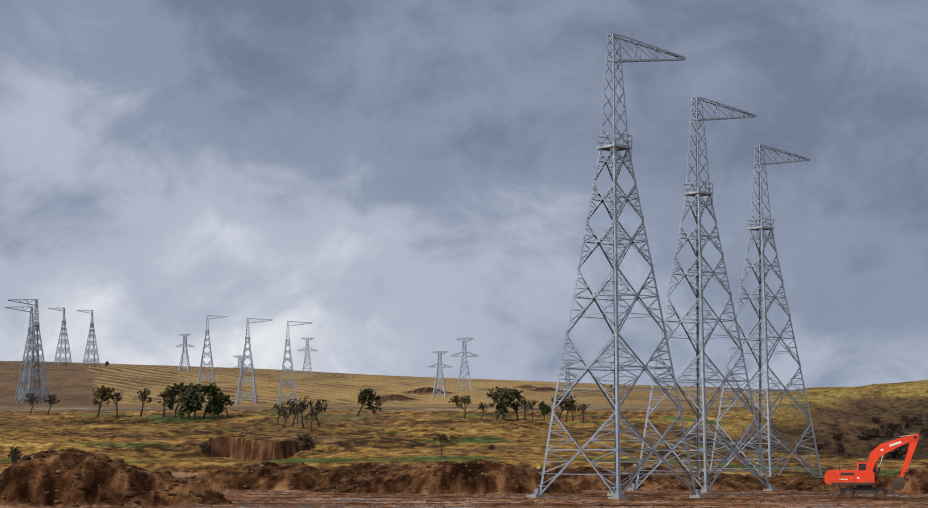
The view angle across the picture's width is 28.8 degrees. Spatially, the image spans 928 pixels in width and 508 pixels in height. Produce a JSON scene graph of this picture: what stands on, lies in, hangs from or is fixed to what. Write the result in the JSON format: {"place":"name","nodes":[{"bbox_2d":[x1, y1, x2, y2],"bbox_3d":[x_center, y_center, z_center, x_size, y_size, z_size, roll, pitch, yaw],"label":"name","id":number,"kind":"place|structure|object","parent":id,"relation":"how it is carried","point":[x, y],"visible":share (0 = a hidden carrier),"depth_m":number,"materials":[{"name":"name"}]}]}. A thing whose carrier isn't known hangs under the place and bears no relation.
{"place":"outdoors","nodes":[
{"label":"outdoors","id":0,"kind":"place"},
{"bbox_2d":[0,361,927,507],"bbox_3d":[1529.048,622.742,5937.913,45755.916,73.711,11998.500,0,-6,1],"label":"ground","id":1,"kind":"structure","parent":0,"point":[408,421],"depth_m":342.29,"materials":[{"name":"brown soil"}]},
{"bbox_2d":[6,446,22,461],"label":"shrub","id":2,"kind":"object","parent":1,"relation":"on","point":[15,453],"visible":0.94,"depth_m":268.41,"materials":[{"name":"green plant"}]},
{"bbox_2d":[5,306,44,402],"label":"transmission tower","id":3,"kind":"structure","parent":1,"relation":"on","point":[25,351],"depth_m":910.39,"materials":[{"name":"metal"}]},
{"bbox_2d":[8,299,52,403],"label":"transmission tower","id":4,"kind":"structure","parent":1,"relation":"on","point":[35,327],"depth_m":808.01,"materials":[{"name":"metal"}]},
{"bbox_2d":[25,393,39,414],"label":"tree","id":5,"kind":"object","parent":1,"relation":"on","point":[30,397],"visible":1,"depth_m":464.68,"materials":[{"name":"green plant"}]},
{"bbox_2d":[41,394,59,414],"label":"tree","id":6,"kind":"object","parent":1,"relation":"on","point":[51,400],"visible":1,"depth_m":463.51,"materials":[{"name":"green plant"}]},
{"bbox_2d":[48,308,72,366],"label":"transmission tower","id":7,"kind":"structure","parent":1,"relation":"on","point":[63,334],"depth_m":1164.90,"materials":[{"name":"metal"}]},
{"bbox_2d":[76,310,99,367],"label":"transmission tower","id":8,"kind":"structure","parent":1,"relation":"on","point":[93,342],"depth_m":1159.48,"materials":[{"name":"metal"}]},
{"bbox_2d":[92,385,114,416],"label":"tree","id":9,"kind":"object","parent":1,"relation":"on","point":[101,393],"visible":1,"depth_m":461.09,"materials":[{"name":"green plant"}]},
{"bbox_2d":[107,391,123,416],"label":"tree","id":10,"kind":"object","parent":1,"relation":"on","point":[119,398],"visible":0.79,"depth_m":462.65,"materials":[{"name":"green plant"}]},
{"bbox_2d":[134,388,151,416],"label":"tree","id":11,"kind":"object","parent":1,"relation":"on","point":[144,394],"visible":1,"depth_m":465.00,"materials":[{"name":"green plant"}]},
{"bbox_2d":[158,387,178,416],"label":"tree","id":12,"kind":"object","parent":1,"relation":"on","point":[166,393],"visible":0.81,"depth_m":454.99,"materials":[{"name":"green plant"}]},
{"bbox_2d":[164,381,202,417],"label":"tree","id":13,"kind":"object","parent":1,"relation":"on","point":[172,401],"visible":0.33,"depth_m":454.83,"materials":[{"name":"green plant"}]},
{"bbox_2d":[175,334,193,370],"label":"electricity pylon","id":14,"kind":"structure","parent":1,"relation":"on","point":[186,350],"depth_m":1144.84,"materials":[{"name":"metal"}]},
{"bbox_2d":[176,389,197,419],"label":"tree","id":15,"kind":"object","parent":1,"relation":"on","point":[185,405],"visible":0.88,"depth_m":442.62,"materials":[{"name":"green plant"}]},
{"bbox_2d":[178,383,200,418],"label":"tree","id":16,"kind":"object","parent":1,"relation":"on","point":[192,387],"visible":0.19,"depth_m":451.13,"materials":[{"name":"green plant"}]},
{"bbox_2d":[187,390,205,418],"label":"tree","id":17,"kind":"object","parent":1,"relation":"on","point":[198,397],"visible":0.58,"depth_m":442.40,"materials":[{"name":"green plant"}]},
{"bbox_2d":[196,441,210,451],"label":"shrub","id":18,"kind":"object","parent":1,"relation":"on","point":[204,444],"visible":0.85,"depth_m":318.00,"materials":[{"name":"green plant"}]},
{"bbox_2d":[199,382,224,417],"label":"tree","id":19,"kind":"object","parent":1,"relation":"on","point":[214,400],"visible":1,"depth_m":445.79,"materials":[{"name":"green plant"}]},
{"bbox_2d":[196,315,227,383],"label":"transmission tower","id":20,"kind":"structure","parent":1,"relation":"on","point":[203,362],"depth_m":1038.51,"materials":[{"name":"metal"}]},
{"bbox_2d":[204,402,224,416],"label":"tree","id":21,"kind":"object","parent":1,"relation":"on","point":[209,410],"visible":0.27,"depth_m":451.29,"materials":[{"name":"green plant"}]},
{"bbox_2d":[216,395,233,416],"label":"tree","id":22,"kind":"object","parent":1,"relation":"on","point":[227,400],"visible":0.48,"depth_m":451.15,"materials":[{"name":"green plant"}]},
{"bbox_2d":[233,355,242,367],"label":"electricity pylon","id":23,"kind":"structure","parent":1,"relation":"on","point":[239,359],"depth_m":1501.56,"materials":[{"name":"metal"}]},
{"bbox_2d":[234,318,272,403],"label":"transmission tower","id":24,"kind":"structure","parent":1,"relation":"on","point":[237,401],"depth_m":790.51,"materials":[{"name":"metal"}]},
{"bbox_2d":[271,403,285,425],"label":"tree","id":25,"kind":"object","parent":1,"relation":"on","point":[277,407],"visible":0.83,"depth_m":411.24,"materials":[{"name":"green plant"}]},
{"bbox_2d":[278,409,291,427],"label":"tree","id":26,"kind":"object","parent":1,"relation":"on","point":[284,414],"visible":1,"depth_m":395.37,"materials":[{"name":"green plant"}]},
{"bbox_2d":[285,399,300,426],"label":"tree","id":27,"kind":"object","parent":1,"relation":"on","point":[293,404],"visible":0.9,"depth_m":405.64,"materials":[{"name":"green plant"}]},
{"bbox_2d":[276,321,311,404],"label":"transmission tower","id":28,"kind":"structure","parent":1,"relation":"on","point":[288,369],"depth_m":704.42,"materials":[{"name":"metal"}]},
{"bbox_2d":[296,396,310,427],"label":"tree","id":29,"kind":"object","parent":1,"relation":"on","point":[303,406],"visible":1,"depth_m":398.55,"materials":[{"name":"green plant"}]},
{"bbox_2d":[292,433,316,450],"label":"shrub","id":30,"kind":"object","parent":1,"relation":"on","point":[305,442],"visible":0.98,"depth_m":313.76,"materials":[{"name":"green plant"}]},
{"bbox_2d":[297,338,317,374],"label":"electricity pylon","id":31,"kind":"structure","parent":1,"relation":"on","point":[306,354],"depth_m":1139.63,"materials":[{"name":"metal"}]},
{"bbox_2d":[302,409,317,429],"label":"tree","id":32,"kind":"object","parent":1,"relation":"on","point":[312,414],"visible":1,"depth_m":391.26,"materials":[{"name":"green plant"}]},
{"bbox_2d":[308,399,327,426],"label":"tree","id":33,"kind":"object","parent":1,"relation":"on","point":[318,405],"visible":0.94,"depth_m":400.25,"materials":[{"name":"green plant"}]},
{"bbox_2d":[357,388,381,416],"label":"tree","id":34,"kind":"object","parent":1,"relation":"on","point":[367,395],"visible":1,"depth_m":451.04,"materials":[{"name":"green plant"}]},
{"bbox_2d":[427,351,451,397],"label":"electricity pylon","id":35,"kind":"structure","parent":1,"relation":"on","point":[438,374],"depth_m":954.80,"materials":[{"name":"metal"}]},
{"bbox_2d":[430,433,457,455],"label":"tree","id":36,"kind":"object","parent":1,"relation":"on","point":[444,437],"visible":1,"depth_m":287.40,"materials":[{"name":"green plant"}]},
{"bbox_2d":[448,395,470,417],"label":"tree","id":37,"kind":"object","parent":1,"relation":"on","point":[466,401],"visible":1,"depth_m":434.09,"materials":[{"name":"green plant"}]},
{"bbox_2d":[0,448,927,507],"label":"site clods","id":38,"kind":"object","parent":1,"relation":"on","point":[126,494],"visible":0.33,"depth_m":183.05,"materials":[{"name":"soil"}]},
{"bbox_2d":[450,338,478,390],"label":"electricity pylon","id":39,"kind":"structure","parent":1,"relation":"on","point":[466,361],"depth_m":1020.09,"materials":[{"name":"metal"}]},
{"bbox_2d":[478,402,487,419],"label":"tree","id":40,"kind":"object","parent":1,"relation":"on","point":[482,406],"visible":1,"depth_m":427.97,"materials":[{"name":"green plant"}]},
{"bbox_2d":[492,389,500,419],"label":"tree","id":41,"kind":"object","parent":1,"relation":"on","point":[497,401],"visible":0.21,"depth_m":426.20,"materials":[{"name":"green plant"}]},
{"bbox_2d":[486,386,514,419],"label":"tree","id":42,"kind":"object","parent":1,"relation":"on","point":[496,393],"visible":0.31,"depth_m":425.98,"materials":[{"name":"green plant"}]},
{"bbox_2d":[495,388,524,419],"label":"tree","id":43,"kind":"object","parent":1,"relation":"on","point":[506,398],"visible":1,"depth_m":421.59,"materials":[{"name":"green plant"}]},
{"bbox_2d":[518,398,530,419],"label":"tree","id":44,"kind":"object","parent":1,"relation":"on","point":[524,403],"visible":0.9,"depth_m":423.12,"materials":[{"name":"green plant"}]},
{"bbox_2d":[525,399,538,419],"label":"tree","id":45,"kind":"object","parent":1,"relation":"on","point":[534,402],"visible":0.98,"depth_m":420.59,"materials":[{"name":"green plant"}]},
{"bbox_2d":[538,401,550,419],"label":"tree","id":46,"kind":"object","parent":1,"relation":"on","point":[544,408],"visible":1,"depth_m":417.31,"materials":[{"name":"green plant"}]},
{"bbox_2d":[551,394,576,421],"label":"tree","id":47,"kind":"object","parent":1,"relation":"on","point":[571,397],"visible":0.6,"depth_m":410.33,"materials":[{"name":"green plant"}]},
{"bbox_2d":[557,362,577,399],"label":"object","id":48,"kind":"structure","parent":1,"relation":"on","point":[567,376],"depth_m":921.62,"materials":[{"name":"metal"}]},
{"bbox_2d":[560,400,578,420],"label":"tree","id":49,"kind":"object","parent":1,"relation":"on","point":[567,404],"visible":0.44,"depth_m":410.80,"materials":[{"name":"green plant"}]},
{"bbox_2d":[567,400,578,421],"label":"tree","id":50,"kind":"object","parent":1,"relation":"on","point":[574,407],"visible":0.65,"depth_m":410.27,"materials":[{"name":"green plant"}]},
{"bbox_2d":[577,403,590,422],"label":"tree","id":51,"kind":"object","parent":1,"relation":"on","point":[584,406],"visible":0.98,"depth_m":408.70,"materials":[{"name":"green plant"}]},
{"bbox_2d":[527,33,708,499],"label":"transmission tower","id":52,"kind":"structure","parent":1,"relation":"on","point":[616,493],"depth_m":173.88,"materials":[{"name":"metal"}]},
{"bbox_2d":[627,97,779,492],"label":"electricity pylon","id":53,"kind":"object","parent":1,"relation":"on","point":[697,193],"visible":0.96,"depth_m":205.33,"materials":[{"name":"metal"}]},
{"bbox_2d":[707,144,823,477],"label":"electricity pylon","id":54,"kind":"object","parent":1,"relation":"on","point":[760,228],"visible":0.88,"depth_m":237.23,"materials":[{"name":"metal"}]},
{"bbox_2d":[809,443,826,451],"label":"scrub","id":55,"kind":"object","parent":1,"relation":"on","point":[819,446],"visible":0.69,"depth_m":398.23,"materials":[{"name":"green plant"}]},
{"bbox_2d":[830,431,845,440],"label":"scrub","id":56,"kind":"object","parent":1,"relation":"on","point":[837,436],"visible":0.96,"depth_m":428.91,"materials":[{"name":"green plant"}]},
{"bbox_2d":[834,441,846,454],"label":"scrub","id":57,"kind":"object","parent":1,"relation":"on","point":[839,449],"visible":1,"depth_m":400.33,"materials":[{"name":"green plant"}]},
{"bbox_2d":[856,431,876,439],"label":"shrub","id":58,"kind":"object","parent":1,"relation":"on","point":[864,435],"visible":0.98,"depth_m":437.48,"materials":[{"name":"green plant"}]},
{"bbox_2d":[824,433,918,497],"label":"excavator","id":59,"kind":"object","parent":1,"relation":"on","point":[864,476],"visible":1,"depth_m":172.97,"materials":[{"name":"metal"}]},
{"bbox_2d":[866,427,879,435],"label":"scrub","id":60,"kind":"object","parent":1,"relation":"on","point":[873,429],"visible":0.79,"depth_m":448.06,"materials":[{"name":"green plant"}]},
{"bbox_2d":[868,417,881,423],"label":"scrub","id":61,"kind":"object","parent":1,"relation":"on","point":[874,420],"visible":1,"depth_m":483.02,"materials":[{"name":"green plant"}]},
{"bbox_2d":[882,429,896,437],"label":"scrub","id":62,"kind":"object","parent":1,"relation":"on","point":[889,432],"visible":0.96,"depth_m":448.33,"materials":[{"name":"green plant"}]},
{"bbox_2d":[881,422,904,431],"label":"shrub","id":63,"kind":"object","parent":1,"relation":"on","point":[892,426],"visible":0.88,"depth_m":459.92,"materials":[{"name":"green plant"}]},
{"bbox_2d":[884,446,907,458],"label":"scrub","id":64,"kind":"object","parent":1,"relation":"on","point":[899,453],"visible":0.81,"depth_m":393.73,"materials":[{"name":"green plant"}]},
{"bbox_2d":[894,432,909,437],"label":"scrub","id":65,"kind":"object","parent":1,"relation":"on","point":[902,434],"visible":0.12,"depth_m":439.68,"materials":[{"name":"green plant"}]},
{"bbox_2d":[900,415,909,421],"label":"scrub","id":66,"kind":"object","parent":1,"relation":"on","point":[903,417],"visible":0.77,"depth_m":511.18,"materials":[{"name":"green plant"}]},
{"bbox_2d":[902,421,911,428],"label":"scrub","id":67,"kind":"object","parent":1,"relation":"on","point":[906,425],"visible":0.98,"depth_m":468.76,"materials":[{"name":"green plant"}]},
{"bbox_2d":[906,416,925,424],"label":"shrub","id":68,"kind":"object","parent":1,"relation":"on","point":[916,420],"visible":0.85,"depth_m":505.42,"materials":[{"name":"green plant"}]},
{"bbox_2d":[919,426,927,438],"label":"scrub","id":69,"kind":"object","parent":1,"relation":"on","point":[924,430],"visible":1,"depth_m":440.80,"materials":[{"name":"green plant"}]},
{"bbox_2d":[0,0,927,389],"label":"sky","id":70,"kind":"structure","parent":0,"point":[401,180],"materials":[{"name":"grey"}]}
]}

